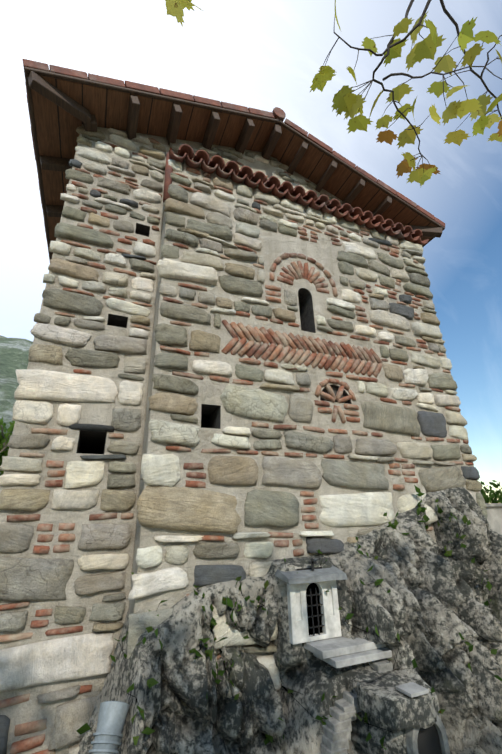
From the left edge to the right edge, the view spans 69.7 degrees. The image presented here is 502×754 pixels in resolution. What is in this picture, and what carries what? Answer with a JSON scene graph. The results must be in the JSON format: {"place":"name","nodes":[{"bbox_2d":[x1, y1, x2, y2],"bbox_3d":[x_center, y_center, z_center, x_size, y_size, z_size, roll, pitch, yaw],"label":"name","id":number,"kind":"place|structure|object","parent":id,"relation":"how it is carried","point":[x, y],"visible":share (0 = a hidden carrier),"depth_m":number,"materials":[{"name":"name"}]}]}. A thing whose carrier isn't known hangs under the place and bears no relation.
{"place":"outdoors","nodes":[
{"label":"outdoors","id":0,"kind":"place"},
{"bbox_2d":[0,335,32,472],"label":"hillside terrain","id":1,"kind":"structure","parent":0,"point":[14,353],"depth_m":167.35,"materials":[{"name":"green plant"}]},
{"bbox_2d":[0,0,501,499],"label":"sky","id":2,"kind":"structure","parent":0,"point":[266,55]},
{"label":"terrain","id":3,"kind":"structure","parent":0,"visible":0},
{"bbox_2d":[0,417,14,486],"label":"tree foliage","id":4,"kind":"object","parent":3,"relation":"on","point":[4,441],"visible":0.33,"depth_m":4.71,"materials":[{"name":"green plant"}]},
{"bbox_2d":[0,124,352,753],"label":"tower wall","id":5,"kind":"structure","parent":3,"relation":"on","point":[116,323],"depth_m":1.92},
{"bbox_2d":[22,59,444,260],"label":"roof tiles","id":6,"kind":"object","parent":5,"relation":"on","point":[277,113],"visible":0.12,"depth_m":2.85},
{"bbox_2d":[24,67,444,258],"bbox_3d":[-0.414,-1.323,4.467,3.635,0.667,3.436,8,-24,-22],"label":"roof timber","id":7,"kind":"object","parent":5,"relation":"on","point":[35,81],"visible":0.38,"depth_m":2.86,"materials":[{"name":"brown wood"}]},
{"bbox_2d":[29,73,436,254],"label":"roof boards","id":8,"kind":"object","parent":7,"relation":"on","point":[56,128],"visible":0.18,"depth_m":2.94,"materials":[{"name":"brown wood"}]},
{"bbox_2d":[0,138,473,753],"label":"bricks","id":9,"kind":"object","parent":5,"relation":"in","point":[284,340],"visible":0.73,"depth_m":2.35,"materials":[{"name":"red brick"}]},
{"bbox_2d":[0,126,486,753],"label":"wall stones","id":10,"kind":"object","parent":5,"relation":"in","point":[162,502],"visible":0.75,"depth_m":2.08,"materials":[{"name":"grey stone"}]},
{"bbox_2d":[174,154,402,234],"bbox_3d":[0.479,-1.459,3.138,2.370,0.132,0.232,8,-24,-22],"label":"cornice mortar bed","id":11,"kind":"object","parent":5,"relation":"attached to","point":[254,182],"depth_m":2.81,"materials":[{"name":"grey concrete"}]},
{"bbox_2d":[163,144,428,244],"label":"cornice tiles","id":12,"kind":"object","parent":5,"relation":"attached to","point":[248,176],"visible":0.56,"depth_m":2.90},
{"bbox_2d":[129,162,487,676],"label":"mortar wall","id":13,"kind":"structure","parent":5,"relation":"attached to","point":[311,300],"depth_m":2.31,"materials":[{"name":"grey concrete"}]},
{"bbox_2d":[78,487,501,753],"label":"outcrop rock","id":14,"kind":"object","parent":3,"relation":"on","point":[429,607],"visible":0.46,"depth_m":1.60,"materials":[{"name":"grey stone"}]},
{"bbox_2d":[89,701,129,753],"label":"pipe","id":15,"kind":"object","parent":14,"relation":"attached to","point":[107,735],"visible":1,"depth_m":1.23,"materials":[{"name":"metal"}]},
{"bbox_2d":[76,485,501,749],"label":"rock weeds","id":16,"kind":"object","parent":14,"relation":"on","point":[151,682],"visible":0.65,"depth_m":1.59,"materials":[{"name":"green plant"}]},
{"bbox_2d":[296,567,322,633],"bbox_3d":[0.247,1.137,1.857,0.149,0.297,0.250,8,-24,-22],"label":"shrine chamber","id":17,"kind":"object","parent":14,"relation":"on","point":[312,587],"visible":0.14,"depth_m":1.75,"materials":[{"name":"black"}]},
{"bbox_2d":[287,580,341,644],"bbox_3d":[0.298,1.111,1.739,0.266,0.255,0.050,8,-24,-22],"label":"shrine front","id":18,"kind":"object","parent":17,"relation":"attached to","point":[298,616],"visible":0.83,"depth_m":1.71,"materials":[{"name":"white paint"}]},
{"bbox_2d":[275,565,347,584],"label":"shrine roof","id":19,"kind":"structure","parent":18,"relation":"on","point":[332,573],"depth_m":1.74,"materials":[{"name":"grey stone"}]},
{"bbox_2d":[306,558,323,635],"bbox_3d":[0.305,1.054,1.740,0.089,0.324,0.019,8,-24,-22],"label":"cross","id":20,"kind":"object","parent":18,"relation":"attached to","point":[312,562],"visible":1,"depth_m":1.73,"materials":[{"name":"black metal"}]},
{"bbox_2d":[304,636,391,668],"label":"stone steps","id":21,"kind":"structure","parent":14,"relation":"on","point":[338,652],"depth_m":1.59,"materials":[{"name":"grey stone"}]},
{"bbox_2d":[318,659,392,753],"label":"cut rock steps","id":22,"kind":"structure","parent":14,"relation":"on","point":[337,730],"depth_m":1.41,"materials":[{"name":"grey stone"}]},
{"bbox_2d":[356,674,436,731],"bbox_3d":[0.550,1.252,1.392,0.205,0.097,0.218,8,-24,-22],"label":"rock block","id":23,"kind":"object","parent":14,"relation":"on","point":[381,699],"visible":0.85,"depth_m":1.33,"materials":[{"name":"grey stone"}]},
{"bbox_2d":[396,682,428,697],"bbox_3d":[0.615,1.191,1.374,0.089,0.012,0.080,8,-24,-22],"label":"stone slab","id":24,"kind":"object","parent":23,"relation":"on","point":[411,689],"depth_m":1.36,"materials":[{"name":"stone"}]},
{"bbox_2d":[406,715,449,753],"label":"arch frame","id":25,"kind":"object","parent":14,"relation":"attached to","point":[411,740],"visible":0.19,"depth_m":1.31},
{"bbox_2d":[417,724,441,753],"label":"arched opening","id":26,"kind":"object","parent":14,"relation":"on","point":[428,740],"visible":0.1,"depth_m":1.33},
{"bbox_2d":[165,0,501,187],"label":"plane tree","id":27,"kind":"object","parent":3,"relation":"on","point":[347,101],"visible":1,"depth_m":1.35,"materials":[{"name":"green plant"}]},
{"bbox_2d":[485,503,501,534],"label":"garden wall","id":28,"kind":"structure","parent":3,"relation":"on","point":[494,514],"depth_m":6.33,"materials":[{"name":"paint"}]},
{"bbox_2d":[480,480,501,502],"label":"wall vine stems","id":29,"kind":"object","parent":28,"relation":"on","point":[492,495],"visible":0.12,"depth_m":6.50,"materials":[{"name":"green plant"}]}
]}

